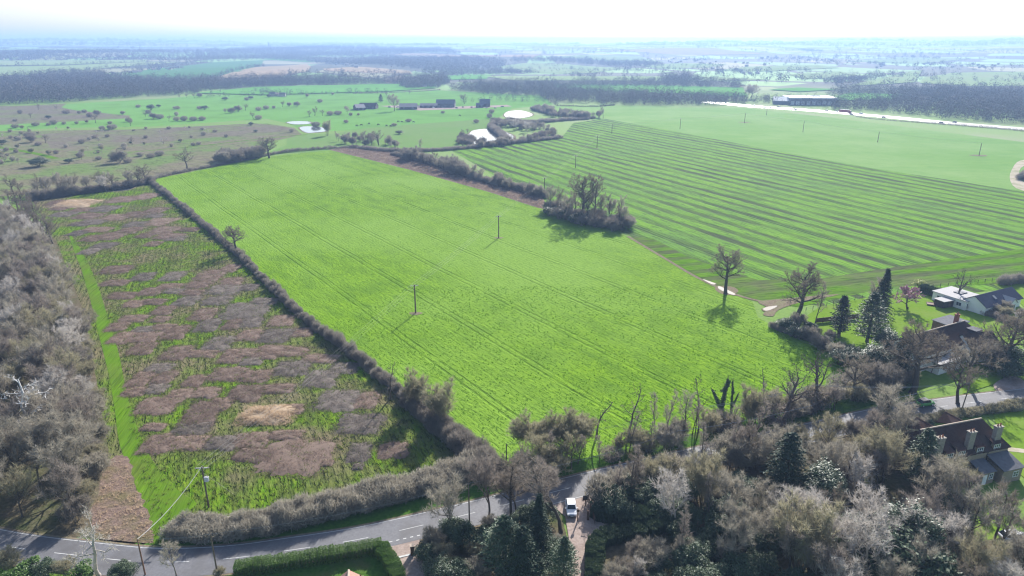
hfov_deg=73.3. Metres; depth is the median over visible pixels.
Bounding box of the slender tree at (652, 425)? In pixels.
[648,421,655,449]
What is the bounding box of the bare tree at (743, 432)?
[731,425,761,448]
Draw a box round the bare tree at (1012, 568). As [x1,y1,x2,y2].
[964,554,1023,575]
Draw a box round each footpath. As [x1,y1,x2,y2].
[0,147,57,158]
[128,134,306,152]
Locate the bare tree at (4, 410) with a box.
[0,391,34,459]
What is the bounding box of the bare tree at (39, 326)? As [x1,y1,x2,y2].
[25,315,53,336]
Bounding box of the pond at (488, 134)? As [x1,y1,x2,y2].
[468,129,513,143]
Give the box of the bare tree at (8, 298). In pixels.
[0,296,14,309]
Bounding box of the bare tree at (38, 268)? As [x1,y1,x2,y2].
[21,265,54,290]
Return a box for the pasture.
[271,119,503,152]
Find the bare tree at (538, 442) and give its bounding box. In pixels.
[519,429,553,465]
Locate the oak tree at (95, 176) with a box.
[89,171,102,184]
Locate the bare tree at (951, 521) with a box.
[924,507,974,549]
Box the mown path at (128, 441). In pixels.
[70,236,196,543]
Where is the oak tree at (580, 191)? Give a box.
[568,172,602,206]
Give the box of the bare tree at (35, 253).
[18,245,45,268]
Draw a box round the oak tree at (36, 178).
[28,174,44,189]
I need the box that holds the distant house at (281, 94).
[279,92,285,96]
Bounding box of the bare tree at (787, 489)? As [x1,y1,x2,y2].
[765,481,812,546]
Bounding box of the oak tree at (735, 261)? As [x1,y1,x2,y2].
[709,244,746,293]
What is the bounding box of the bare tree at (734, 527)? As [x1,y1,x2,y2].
[714,512,760,556]
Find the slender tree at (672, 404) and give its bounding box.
[665,388,680,423]
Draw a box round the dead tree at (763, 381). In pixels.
[759,369,767,404]
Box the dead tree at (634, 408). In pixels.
[621,383,650,434]
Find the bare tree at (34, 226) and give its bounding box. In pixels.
[22,221,44,236]
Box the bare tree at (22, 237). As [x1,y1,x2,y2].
[19,231,35,242]
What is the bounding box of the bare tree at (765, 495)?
[745,476,786,511]
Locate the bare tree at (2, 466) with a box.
[0,455,10,480]
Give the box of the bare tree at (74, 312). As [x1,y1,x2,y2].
[55,303,87,332]
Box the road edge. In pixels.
[0,390,996,575]
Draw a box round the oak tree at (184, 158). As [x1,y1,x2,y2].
[172,147,193,167]
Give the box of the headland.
[631,236,1023,306]
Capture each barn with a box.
[353,104,365,109]
[359,103,378,108]
[399,103,417,109]
[420,103,437,107]
[436,99,455,106]
[476,103,483,107]
[479,99,489,106]
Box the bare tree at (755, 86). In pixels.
[745,84,759,96]
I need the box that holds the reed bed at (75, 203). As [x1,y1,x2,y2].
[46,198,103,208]
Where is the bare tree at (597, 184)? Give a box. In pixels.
[585,174,604,206]
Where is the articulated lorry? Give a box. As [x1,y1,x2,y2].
[839,109,851,113]
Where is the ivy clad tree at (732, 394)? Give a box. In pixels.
[730,381,739,411]
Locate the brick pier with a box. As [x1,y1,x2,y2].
[410,543,414,555]
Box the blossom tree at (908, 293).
[892,286,925,308]
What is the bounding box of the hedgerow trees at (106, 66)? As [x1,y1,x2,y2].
[1,57,405,75]
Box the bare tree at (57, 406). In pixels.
[21,394,73,445]
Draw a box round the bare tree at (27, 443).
[8,419,54,484]
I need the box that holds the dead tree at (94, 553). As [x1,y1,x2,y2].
[61,505,116,575]
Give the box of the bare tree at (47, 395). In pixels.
[25,389,69,430]
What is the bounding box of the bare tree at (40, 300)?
[16,291,53,314]
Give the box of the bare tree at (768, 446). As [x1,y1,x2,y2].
[756,434,785,468]
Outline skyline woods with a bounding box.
[1,37,1023,46]
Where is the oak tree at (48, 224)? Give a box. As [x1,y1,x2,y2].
[33,217,59,243]
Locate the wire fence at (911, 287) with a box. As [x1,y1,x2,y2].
[806,278,993,308]
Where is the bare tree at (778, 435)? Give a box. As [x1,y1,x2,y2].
[757,422,806,460]
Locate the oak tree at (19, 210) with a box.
[14,205,32,216]
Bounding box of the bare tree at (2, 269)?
[0,266,6,280]
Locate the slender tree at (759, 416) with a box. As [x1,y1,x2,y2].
[749,398,772,436]
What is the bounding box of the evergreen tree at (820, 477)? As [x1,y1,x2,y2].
[795,455,848,507]
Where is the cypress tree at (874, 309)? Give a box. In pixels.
[848,291,890,341]
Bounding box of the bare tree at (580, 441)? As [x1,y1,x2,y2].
[553,428,585,468]
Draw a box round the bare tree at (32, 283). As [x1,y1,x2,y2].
[16,269,49,294]
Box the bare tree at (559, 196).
[555,186,566,206]
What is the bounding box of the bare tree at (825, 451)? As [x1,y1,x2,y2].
[804,439,848,470]
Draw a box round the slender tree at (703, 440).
[696,421,708,454]
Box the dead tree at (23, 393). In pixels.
[0,375,52,453]
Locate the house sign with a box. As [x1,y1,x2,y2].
[583,495,588,505]
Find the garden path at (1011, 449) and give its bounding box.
[1008,447,1023,452]
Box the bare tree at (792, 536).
[778,521,809,568]
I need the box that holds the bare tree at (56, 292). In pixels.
[49,284,74,304]
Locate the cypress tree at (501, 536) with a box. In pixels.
[475,514,530,575]
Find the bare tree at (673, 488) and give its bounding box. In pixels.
[650,466,692,517]
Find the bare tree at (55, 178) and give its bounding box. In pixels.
[49,172,62,188]
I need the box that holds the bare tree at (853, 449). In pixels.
[841,437,871,478]
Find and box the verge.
[77,370,921,545]
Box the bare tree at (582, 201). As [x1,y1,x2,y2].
[578,192,586,208]
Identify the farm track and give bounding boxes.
[758,294,837,315]
[1010,160,1023,190]
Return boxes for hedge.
[25,175,156,200]
[148,175,411,397]
[154,145,350,178]
[155,446,501,545]
[233,537,387,575]
[351,134,563,151]
[353,89,439,93]
[373,541,405,575]
[389,151,548,197]
[397,392,505,481]
[487,116,589,138]
[530,105,595,118]
[557,104,614,106]
[584,501,694,575]
[590,500,658,526]
[767,321,831,352]
[851,114,1023,130]
[887,397,1023,425]
[918,284,939,295]
[967,307,1020,324]
[996,273,1023,285]
[1014,169,1023,179]
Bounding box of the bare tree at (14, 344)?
[0,338,34,387]
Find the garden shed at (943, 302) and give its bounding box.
[934,296,955,307]
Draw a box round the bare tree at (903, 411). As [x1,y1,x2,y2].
[887,402,928,434]
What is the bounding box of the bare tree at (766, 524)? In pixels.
[744,501,784,550]
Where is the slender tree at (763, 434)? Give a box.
[757,426,771,445]
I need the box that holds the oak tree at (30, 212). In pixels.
[25,204,37,230]
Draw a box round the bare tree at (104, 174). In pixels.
[102,171,110,183]
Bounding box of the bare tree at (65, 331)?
[50,324,84,350]
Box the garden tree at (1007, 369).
[990,357,1023,378]
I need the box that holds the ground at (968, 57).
[0,39,1023,575]
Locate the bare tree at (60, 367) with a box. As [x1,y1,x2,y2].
[39,361,91,389]
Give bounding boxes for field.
[0,60,146,64]
[0,62,175,75]
[33,184,456,543]
[124,60,262,79]
[156,150,847,465]
[199,84,434,93]
[221,64,309,80]
[264,58,313,61]
[324,67,411,73]
[394,53,542,57]
[442,74,490,79]
[452,119,1023,305]
[487,76,760,80]
[497,63,616,72]
[543,83,746,95]
[554,105,680,119]
[559,55,661,61]
[579,48,767,54]
[607,107,1023,190]
[642,63,724,67]
[725,65,837,70]
[770,87,833,90]
[789,71,860,78]
[836,92,900,99]
[851,57,967,62]
[851,70,921,85]
[919,71,1023,85]
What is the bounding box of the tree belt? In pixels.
[204,86,558,105]
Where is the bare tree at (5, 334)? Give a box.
[0,329,22,368]
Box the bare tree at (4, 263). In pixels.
[0,259,15,299]
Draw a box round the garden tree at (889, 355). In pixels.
[881,347,898,363]
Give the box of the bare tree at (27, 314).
[3,300,44,338]
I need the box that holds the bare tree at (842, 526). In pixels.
[821,508,870,567]
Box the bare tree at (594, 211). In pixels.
[591,200,599,218]
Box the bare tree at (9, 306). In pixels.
[1,299,29,327]
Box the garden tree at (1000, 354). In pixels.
[970,338,1014,368]
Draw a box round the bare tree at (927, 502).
[898,483,953,519]
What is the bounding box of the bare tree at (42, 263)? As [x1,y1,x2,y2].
[19,250,56,270]
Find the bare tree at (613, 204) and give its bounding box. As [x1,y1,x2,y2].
[605,199,616,214]
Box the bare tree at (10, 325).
[0,314,32,343]
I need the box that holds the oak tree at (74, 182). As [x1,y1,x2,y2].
[61,174,78,186]
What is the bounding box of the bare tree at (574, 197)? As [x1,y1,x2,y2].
[570,191,578,209]
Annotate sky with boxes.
[0,0,1023,43]
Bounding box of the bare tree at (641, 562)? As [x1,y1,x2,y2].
[633,554,646,574]
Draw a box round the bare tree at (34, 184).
[29,180,38,190]
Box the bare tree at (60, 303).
[52,299,77,331]
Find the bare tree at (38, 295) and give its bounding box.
[3,288,51,319]
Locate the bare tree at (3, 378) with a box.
[0,364,15,407]
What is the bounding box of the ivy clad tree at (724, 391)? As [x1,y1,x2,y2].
[711,376,731,412]
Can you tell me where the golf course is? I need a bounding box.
[0,90,551,130]
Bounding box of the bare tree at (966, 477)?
[945,469,985,536]
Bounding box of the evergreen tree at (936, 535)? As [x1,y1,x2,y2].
[880,494,948,553]
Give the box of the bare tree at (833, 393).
[822,382,842,409]
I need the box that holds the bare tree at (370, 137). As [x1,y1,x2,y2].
[368,133,374,142]
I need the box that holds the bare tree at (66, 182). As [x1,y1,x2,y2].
[61,176,74,186]
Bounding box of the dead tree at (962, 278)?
[953,269,976,292]
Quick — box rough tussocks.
[72,195,456,543]
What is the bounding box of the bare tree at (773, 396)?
[769,386,779,412]
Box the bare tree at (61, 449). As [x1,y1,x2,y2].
[28,428,97,476]
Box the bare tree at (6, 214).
[0,208,18,218]
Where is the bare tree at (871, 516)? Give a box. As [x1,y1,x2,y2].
[860,502,909,553]
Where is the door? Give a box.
[981,475,987,484]
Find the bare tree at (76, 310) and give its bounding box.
[60,303,98,332]
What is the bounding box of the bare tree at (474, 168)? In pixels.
[469,164,477,171]
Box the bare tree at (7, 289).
[0,275,26,306]
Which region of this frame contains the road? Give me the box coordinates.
[0,388,1023,575]
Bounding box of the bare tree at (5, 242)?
[2,236,30,249]
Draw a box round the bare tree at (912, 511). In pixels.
[896,498,946,549]
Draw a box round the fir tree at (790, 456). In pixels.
[755,432,810,500]
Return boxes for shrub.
[0,541,26,570]
[50,555,75,575]
[212,565,225,575]
[339,134,349,143]
[347,135,356,144]
[362,138,369,144]
[384,137,392,143]
[400,150,412,160]
[407,146,421,154]
[419,525,447,544]
[420,554,458,575]
[423,539,456,559]
[437,517,452,542]
[441,516,476,551]
[443,160,456,173]
[443,556,475,575]
[446,156,461,164]
[450,165,458,174]
[455,161,468,175]
[461,555,492,575]
[463,541,487,557]
[464,524,494,548]
[476,513,499,526]
[492,172,503,179]
[495,174,505,184]
[501,465,528,482]
[502,177,513,185]
[507,447,533,468]
[509,504,535,525]
[520,551,546,575]
[524,182,536,194]
[528,500,560,524]
[528,542,546,557]
[531,551,555,572]
[531,567,553,575]
[532,185,542,195]
[533,441,576,474]
[541,206,552,215]
[543,201,551,207]
[545,569,566,575]
[548,199,559,207]
[550,208,563,218]
[558,208,571,218]
[560,110,567,116]
[563,207,580,221]
[566,211,582,223]
[574,214,587,225]
[580,470,625,505]
[587,215,603,227]
[588,207,607,214]
[588,209,605,217]
[588,472,614,491]
[598,444,624,462]
[602,559,630,575]
[603,216,622,230]
[605,466,630,486]
[610,553,645,575]
[611,432,625,447]
[612,215,623,224]
[618,424,655,450]
[623,216,636,227]
[624,463,647,483]
[625,535,652,558]
[631,534,673,571]
[635,436,660,454]
[639,451,682,485]
[650,421,689,450]
[655,448,693,479]
[669,454,689,475]
[669,532,694,550]
[670,416,691,435]
[700,487,722,500]
[706,407,739,433]
[707,427,761,469]
[711,420,724,432]
[721,411,745,429]
[732,450,758,471]
[738,405,765,421]
[744,438,768,467]
[758,400,795,426]
[758,431,805,459]
[760,386,794,413]
[773,317,802,327]
[774,525,793,548]
[779,421,813,451]
[782,396,812,417]
[784,325,803,337]
[787,311,808,324]
[794,328,806,339]
[794,387,835,412]
[797,542,833,570]
[799,325,809,330]
[799,462,811,478]
[800,381,835,404]
[801,402,818,414]
[803,321,818,327]
[805,439,819,458]
[806,328,817,338]
[809,331,830,347]
[809,337,829,349]
[811,325,822,336]
[812,430,836,443]
[817,480,849,516]
[823,329,839,340]
[823,370,860,392]
[825,342,845,358]
[825,382,847,401]
[826,348,852,364]
[833,460,861,484]
[838,416,871,440]
[840,346,860,363]
[840,441,862,459]
[840,570,869,575]
[841,478,856,500]
[842,366,865,381]
[843,379,871,401]
[844,344,860,351]
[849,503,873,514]
[850,359,862,369]
[860,453,896,479]
[861,377,884,393]
[861,560,893,575]
[862,385,879,399]
[870,443,903,463]
[889,363,910,382]
[893,496,909,514]
[911,279,926,287]
[926,495,981,527]
[936,408,954,417]
[940,532,958,551]
[943,546,982,575]
[946,520,975,541]
[974,547,1020,575]
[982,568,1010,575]
[992,304,1000,310]
[995,306,1013,314]
[1001,299,1014,308]
[1015,307,1023,318]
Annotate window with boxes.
[1012,470,1018,476]
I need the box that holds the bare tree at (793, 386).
[786,376,799,396]
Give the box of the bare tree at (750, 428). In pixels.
[743,418,760,446]
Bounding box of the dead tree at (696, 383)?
[689,374,708,430]
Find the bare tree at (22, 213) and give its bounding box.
[18,212,40,226]
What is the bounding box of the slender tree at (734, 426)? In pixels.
[730,416,742,443]
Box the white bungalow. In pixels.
[932,286,1023,315]
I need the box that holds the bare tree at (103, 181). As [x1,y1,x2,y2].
[94,175,107,190]
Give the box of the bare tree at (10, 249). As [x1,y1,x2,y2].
[0,243,19,254]
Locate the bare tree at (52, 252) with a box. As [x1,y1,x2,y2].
[33,244,62,258]
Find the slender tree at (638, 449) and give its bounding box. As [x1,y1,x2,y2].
[631,444,645,478]
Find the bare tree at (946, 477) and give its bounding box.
[912,450,971,499]
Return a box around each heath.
[0,103,129,124]
[0,123,301,196]
[41,123,295,147]
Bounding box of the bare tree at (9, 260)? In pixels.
[0,257,23,279]
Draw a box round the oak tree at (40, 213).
[22,206,47,218]
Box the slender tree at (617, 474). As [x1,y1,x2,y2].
[612,461,623,484]
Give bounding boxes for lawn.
[225,555,401,575]
[800,291,1018,348]
[963,376,1000,393]
[974,504,1004,541]
[993,411,1023,476]
[994,283,1023,305]
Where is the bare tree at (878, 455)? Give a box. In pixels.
[857,437,895,489]
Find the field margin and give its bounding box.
[626,236,767,302]
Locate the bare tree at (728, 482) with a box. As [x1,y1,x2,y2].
[710,466,755,514]
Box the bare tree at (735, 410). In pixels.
[729,403,743,421]
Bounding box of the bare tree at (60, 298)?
[46,293,66,312]
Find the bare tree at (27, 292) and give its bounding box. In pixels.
[14,281,35,298]
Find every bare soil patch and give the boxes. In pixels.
[409,312,421,314]
[715,286,737,294]
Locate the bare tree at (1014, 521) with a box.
[997,494,1023,552]
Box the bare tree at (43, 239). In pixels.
[32,235,53,245]
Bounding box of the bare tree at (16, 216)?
[3,214,24,241]
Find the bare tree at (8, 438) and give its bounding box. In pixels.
[0,423,35,475]
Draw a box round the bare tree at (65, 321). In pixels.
[53,313,86,343]
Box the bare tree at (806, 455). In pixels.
[790,441,813,493]
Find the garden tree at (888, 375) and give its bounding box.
[858,359,907,392]
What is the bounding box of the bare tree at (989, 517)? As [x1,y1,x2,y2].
[942,478,1023,553]
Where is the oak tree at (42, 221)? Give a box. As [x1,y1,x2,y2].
[35,216,55,237]
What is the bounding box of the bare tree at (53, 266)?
[43,259,79,288]
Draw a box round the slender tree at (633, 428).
[628,407,641,452]
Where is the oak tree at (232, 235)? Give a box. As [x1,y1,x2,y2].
[221,226,247,247]
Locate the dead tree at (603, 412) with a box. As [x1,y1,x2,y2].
[595,401,612,435]
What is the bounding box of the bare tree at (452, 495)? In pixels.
[420,470,468,520]
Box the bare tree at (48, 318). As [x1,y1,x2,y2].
[24,305,70,345]
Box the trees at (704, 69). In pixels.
[1,38,1022,86]
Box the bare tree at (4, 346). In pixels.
[0,332,17,378]
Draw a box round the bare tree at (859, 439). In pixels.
[850,422,905,479]
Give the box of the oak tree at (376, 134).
[372,130,383,144]
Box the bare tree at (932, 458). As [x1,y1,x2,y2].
[921,453,964,499]
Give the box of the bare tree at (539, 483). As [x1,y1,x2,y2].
[512,448,562,533]
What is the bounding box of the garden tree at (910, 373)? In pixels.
[899,367,919,386]
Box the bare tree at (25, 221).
[10,213,32,242]
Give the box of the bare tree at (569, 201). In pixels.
[558,195,575,219]
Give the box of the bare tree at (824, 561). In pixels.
[800,540,867,575]
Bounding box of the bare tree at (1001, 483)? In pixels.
[981,477,1020,544]
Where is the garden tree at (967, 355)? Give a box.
[956,346,971,370]
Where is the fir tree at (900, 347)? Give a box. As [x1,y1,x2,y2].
[886,332,913,370]
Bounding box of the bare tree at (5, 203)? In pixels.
[0,200,11,210]
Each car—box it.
[565,498,577,516]
[915,397,934,406]
[997,529,1021,542]
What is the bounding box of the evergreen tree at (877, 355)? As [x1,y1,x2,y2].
[856,338,890,363]
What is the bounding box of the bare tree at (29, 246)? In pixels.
[15,239,36,257]
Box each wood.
[0,47,201,59]
[0,71,204,104]
[27,66,226,82]
[157,53,505,73]
[193,44,460,57]
[198,70,428,89]
[397,70,450,87]
[438,66,538,75]
[449,78,747,105]
[459,74,746,87]
[513,55,663,66]
[658,69,728,84]
[747,92,841,107]
[823,70,897,84]
[825,79,1023,94]
[830,81,1023,122]
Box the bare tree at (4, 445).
[0,417,26,484]
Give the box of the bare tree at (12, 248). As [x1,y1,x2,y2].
[0,242,26,259]
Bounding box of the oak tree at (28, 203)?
[15,197,39,220]
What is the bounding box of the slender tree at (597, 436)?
[596,435,602,462]
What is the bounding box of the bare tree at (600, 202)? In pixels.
[597,198,604,211]
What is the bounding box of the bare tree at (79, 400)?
[57,391,110,434]
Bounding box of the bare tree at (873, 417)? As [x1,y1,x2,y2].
[862,407,893,453]
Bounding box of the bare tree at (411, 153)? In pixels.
[406,148,414,155]
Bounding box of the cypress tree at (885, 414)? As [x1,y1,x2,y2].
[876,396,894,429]
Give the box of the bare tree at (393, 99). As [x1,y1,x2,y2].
[386,94,399,110]
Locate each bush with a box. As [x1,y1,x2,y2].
[0,555,40,575]
[23,131,36,136]
[24,134,37,141]
[26,156,50,166]
[27,556,60,575]
[49,120,57,123]
[63,158,74,162]
[64,558,93,575]
[106,558,139,575]
[107,149,129,162]
[123,158,132,162]
[145,153,155,157]
[146,104,155,109]
[154,114,163,118]
[154,150,164,155]
[189,116,196,120]
[210,153,221,162]
[215,146,228,151]
[215,151,232,161]
[229,150,245,161]
[233,105,241,111]
[233,148,250,160]
[243,146,256,159]
[247,148,261,158]
[256,145,266,156]
[311,121,319,126]
[321,120,330,135]
[401,364,429,402]
[413,541,446,562]
[419,376,456,416]
[423,550,451,575]
[458,136,467,145]
[462,138,472,144]
[477,140,483,147]
[506,406,533,450]
[524,418,550,446]
[535,409,562,444]
[538,534,575,565]
[545,407,576,447]
[561,405,592,448]
[575,413,599,446]
[589,483,626,508]
[595,493,635,521]
[613,472,643,497]
[621,485,633,500]
[628,485,655,503]
[638,475,663,497]
[642,547,675,574]
[644,569,669,575]
[647,492,688,521]
[650,486,684,501]
[661,472,687,490]
[666,519,698,540]
[670,563,713,575]
[671,537,710,574]
[676,499,704,527]
[681,446,726,507]
[681,477,702,500]
[686,533,720,561]
[689,561,729,575]
[696,510,744,542]
[697,406,721,440]
[700,494,726,516]
[713,536,745,563]
[717,492,751,515]
[719,468,760,496]
[719,548,758,575]
[736,381,768,425]
[736,525,781,555]
[746,546,781,575]
[754,506,774,528]
[768,488,845,570]
[830,507,968,575]
[923,418,935,425]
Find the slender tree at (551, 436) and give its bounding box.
[547,430,555,459]
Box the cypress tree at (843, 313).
[828,295,853,335]
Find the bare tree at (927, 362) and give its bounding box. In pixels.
[904,328,933,372]
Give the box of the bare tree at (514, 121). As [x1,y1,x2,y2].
[510,118,518,128]
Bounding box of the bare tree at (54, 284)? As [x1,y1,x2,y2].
[35,273,70,296]
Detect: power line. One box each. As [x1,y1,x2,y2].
[138,466,201,538]
[199,290,411,466]
[214,483,467,533]
[473,431,675,482]
[511,408,694,443]
[680,404,814,430]
[698,385,816,408]
[817,382,970,387]
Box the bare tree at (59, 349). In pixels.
[47,340,70,361]
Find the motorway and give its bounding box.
[706,101,1023,129]
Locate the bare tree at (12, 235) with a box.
[0,228,22,243]
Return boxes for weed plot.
[41,199,71,205]
[46,211,81,217]
[48,207,72,210]
[63,229,88,236]
[66,221,90,226]
[67,212,109,219]
[69,207,95,211]
[75,248,102,254]
[77,235,103,241]
[79,218,108,224]
[82,205,123,212]
[84,226,115,232]
[88,241,119,249]
[94,265,135,274]
[96,232,131,240]
[99,214,130,220]
[99,279,133,286]
[102,195,136,203]
[102,291,139,299]
[102,321,133,332]
[103,330,137,344]
[113,226,147,233]
[114,314,152,322]
[118,299,145,307]
[118,385,149,397]
[119,221,149,227]
[122,211,151,217]
[122,370,155,387]
[124,340,160,356]
[128,330,168,343]
[129,326,155,332]
[129,394,185,416]
[130,272,159,281]
[132,193,161,199]
[133,233,156,237]
[133,432,177,456]
[137,286,163,296]
[138,422,168,431]
[140,241,164,246]
[141,362,177,373]
[142,207,171,213]
[142,217,179,226]
[142,298,167,305]
[143,213,166,217]
[143,383,171,395]
[145,226,183,233]
[147,315,172,322]
[148,305,179,315]
[148,369,181,384]
[150,232,188,239]
[151,323,176,331]
[154,344,196,361]
[157,270,187,281]
[157,324,193,340]
[158,283,187,289]
[162,287,185,293]
[164,235,189,240]
[167,387,195,398]
[168,433,212,451]
[170,295,206,306]
[170,421,215,436]
[174,397,223,428]
[175,288,205,295]
[177,227,201,231]
[177,373,207,388]
[181,280,213,288]
[182,349,219,357]
[185,307,220,321]
[188,318,223,332]
[188,386,225,398]
[189,268,227,281]
[198,295,234,306]
[198,434,239,452]
[199,283,247,295]
[201,335,236,351]
[204,365,251,382]
[207,396,236,411]
[212,302,277,319]
[213,354,244,364]
[217,276,245,285]
[218,263,244,272]
[218,318,245,330]
[221,347,260,357]
[224,382,265,403]
[227,429,276,450]
[227,446,276,463]
[234,328,265,341]
[234,368,275,383]
[236,356,264,365]
[237,283,260,291]
[238,316,266,328]
[248,297,279,304]
[249,435,339,479]
[250,326,297,343]
[250,350,279,359]
[255,343,313,357]
[259,382,299,394]
[263,314,297,327]
[268,359,313,377]
[268,428,307,440]
[286,402,306,414]
[291,327,314,336]
[297,368,341,389]
[299,353,341,363]
[308,386,361,412]
[320,459,334,466]
[326,361,359,374]
[330,410,390,436]
[342,440,375,465]
[351,462,365,470]
[352,390,383,410]
[375,440,411,460]
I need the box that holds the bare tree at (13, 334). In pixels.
[1,326,28,358]
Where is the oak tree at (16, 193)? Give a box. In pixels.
[12,187,31,204]
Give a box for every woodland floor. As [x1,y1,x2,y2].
[0,205,107,538]
[418,511,566,575]
[589,427,1023,575]
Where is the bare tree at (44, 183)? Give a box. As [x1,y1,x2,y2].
[39,177,50,188]
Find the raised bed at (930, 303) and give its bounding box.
[926,302,937,306]
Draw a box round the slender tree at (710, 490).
[701,470,714,512]
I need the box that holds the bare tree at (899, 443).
[869,428,921,483]
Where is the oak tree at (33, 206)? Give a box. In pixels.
[22,200,42,214]
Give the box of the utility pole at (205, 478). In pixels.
[195,466,231,507]
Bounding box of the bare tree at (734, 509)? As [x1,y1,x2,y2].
[716,494,764,538]
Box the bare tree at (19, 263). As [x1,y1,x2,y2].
[5,252,28,278]
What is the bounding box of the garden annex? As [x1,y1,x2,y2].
[931,315,969,328]
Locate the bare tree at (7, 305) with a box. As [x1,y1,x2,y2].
[2,302,34,345]
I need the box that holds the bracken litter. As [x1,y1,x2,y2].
[93,463,151,537]
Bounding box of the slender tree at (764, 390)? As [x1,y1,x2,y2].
[755,382,767,423]
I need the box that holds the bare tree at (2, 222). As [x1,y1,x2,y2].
[0,217,19,234]
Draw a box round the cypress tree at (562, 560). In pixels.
[546,535,582,575]
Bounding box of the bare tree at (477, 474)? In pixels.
[456,450,500,515]
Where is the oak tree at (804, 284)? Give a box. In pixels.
[777,261,830,316]
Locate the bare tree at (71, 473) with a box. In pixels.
[32,454,82,510]
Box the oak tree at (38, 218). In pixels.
[31,213,47,233]
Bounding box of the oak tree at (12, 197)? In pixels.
[1,186,22,211]
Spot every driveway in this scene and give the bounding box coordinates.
[391,539,424,575]
[554,496,617,575]
[993,376,1023,390]
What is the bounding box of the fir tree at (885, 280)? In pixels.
[870,268,894,324]
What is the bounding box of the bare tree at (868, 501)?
[845,478,889,517]
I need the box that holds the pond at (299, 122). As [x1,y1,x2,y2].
[287,121,310,123]
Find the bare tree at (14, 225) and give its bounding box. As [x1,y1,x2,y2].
[0,222,24,241]
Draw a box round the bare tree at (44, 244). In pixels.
[25,240,52,251]
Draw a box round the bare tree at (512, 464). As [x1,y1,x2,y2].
[486,447,531,515]
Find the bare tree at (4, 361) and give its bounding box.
[0,357,16,402]
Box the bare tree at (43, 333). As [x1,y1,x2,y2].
[24,324,66,351]
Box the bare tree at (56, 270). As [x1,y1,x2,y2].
[41,262,69,280]
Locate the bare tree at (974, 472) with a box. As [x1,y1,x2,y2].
[931,454,983,499]
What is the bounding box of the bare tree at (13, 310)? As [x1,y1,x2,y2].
[0,300,27,337]
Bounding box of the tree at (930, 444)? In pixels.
[899,427,941,487]
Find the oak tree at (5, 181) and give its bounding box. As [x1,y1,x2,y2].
[1,174,16,191]
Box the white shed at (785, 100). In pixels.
[772,96,788,104]
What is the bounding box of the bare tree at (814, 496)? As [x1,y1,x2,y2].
[771,485,839,540]
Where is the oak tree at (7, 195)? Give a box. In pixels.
[0,190,13,203]
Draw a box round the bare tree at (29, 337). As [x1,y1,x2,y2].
[24,332,46,340]
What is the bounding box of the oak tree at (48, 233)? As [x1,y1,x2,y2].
[36,227,53,237]
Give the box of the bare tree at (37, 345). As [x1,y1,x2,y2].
[13,340,50,383]
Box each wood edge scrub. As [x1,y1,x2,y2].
[53,493,93,523]
[59,479,99,501]
[60,464,83,474]
[61,345,94,363]
[61,447,91,469]
[63,332,95,346]
[65,338,94,354]
[66,437,103,455]
[72,363,92,378]
[73,306,98,322]
[75,313,92,330]
[75,379,96,389]
[75,403,104,423]
[77,321,91,333]
[79,450,115,477]
[81,359,97,374]
[81,392,108,417]
[82,419,111,442]
[82,451,111,471]
[84,442,108,455]
[85,390,100,398]
[88,385,108,396]
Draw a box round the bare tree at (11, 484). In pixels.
[0,462,41,516]
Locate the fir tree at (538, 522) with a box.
[526,493,552,552]
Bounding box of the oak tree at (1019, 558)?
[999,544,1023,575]
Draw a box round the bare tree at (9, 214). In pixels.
[2,209,18,219]
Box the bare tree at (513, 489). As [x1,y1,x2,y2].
[486,465,527,511]
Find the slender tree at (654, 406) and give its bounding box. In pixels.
[648,391,659,431]
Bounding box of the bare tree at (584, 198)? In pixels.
[582,195,589,214]
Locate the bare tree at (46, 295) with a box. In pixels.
[41,290,66,308]
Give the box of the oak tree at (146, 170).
[133,164,151,176]
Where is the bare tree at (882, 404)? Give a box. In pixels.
[870,381,918,431]
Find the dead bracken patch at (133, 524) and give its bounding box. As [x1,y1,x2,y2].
[89,455,154,543]
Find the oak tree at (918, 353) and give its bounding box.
[872,318,969,394]
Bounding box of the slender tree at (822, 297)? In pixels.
[815,282,828,322]
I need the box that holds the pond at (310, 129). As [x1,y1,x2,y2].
[300,126,324,132]
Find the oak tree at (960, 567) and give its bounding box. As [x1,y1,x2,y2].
[939,556,997,575]
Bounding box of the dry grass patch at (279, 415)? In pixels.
[229,403,298,426]
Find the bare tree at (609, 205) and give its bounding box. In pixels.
[604,194,612,213]
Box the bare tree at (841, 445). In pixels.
[814,434,852,471]
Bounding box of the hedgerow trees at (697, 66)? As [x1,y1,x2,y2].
[467,47,1023,80]
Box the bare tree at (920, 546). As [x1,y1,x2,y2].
[902,527,949,575]
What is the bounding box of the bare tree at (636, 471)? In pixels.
[625,448,647,502]
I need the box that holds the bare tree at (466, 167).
[461,163,469,176]
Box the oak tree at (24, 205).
[15,201,36,214]
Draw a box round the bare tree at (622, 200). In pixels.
[617,197,625,211]
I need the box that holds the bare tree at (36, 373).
[23,361,66,389]
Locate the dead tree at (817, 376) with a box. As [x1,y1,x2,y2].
[793,349,834,408]
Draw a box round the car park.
[384,105,509,109]
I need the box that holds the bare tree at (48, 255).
[39,253,62,277]
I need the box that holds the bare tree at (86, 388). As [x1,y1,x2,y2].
[64,373,96,403]
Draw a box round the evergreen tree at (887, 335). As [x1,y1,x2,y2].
[870,324,899,347]
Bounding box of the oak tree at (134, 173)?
[133,168,142,179]
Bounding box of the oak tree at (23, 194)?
[10,190,30,213]
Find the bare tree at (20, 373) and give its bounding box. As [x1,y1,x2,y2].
[0,360,32,394]
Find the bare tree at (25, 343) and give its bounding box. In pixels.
[8,337,58,375]
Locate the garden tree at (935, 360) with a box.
[931,352,941,372]

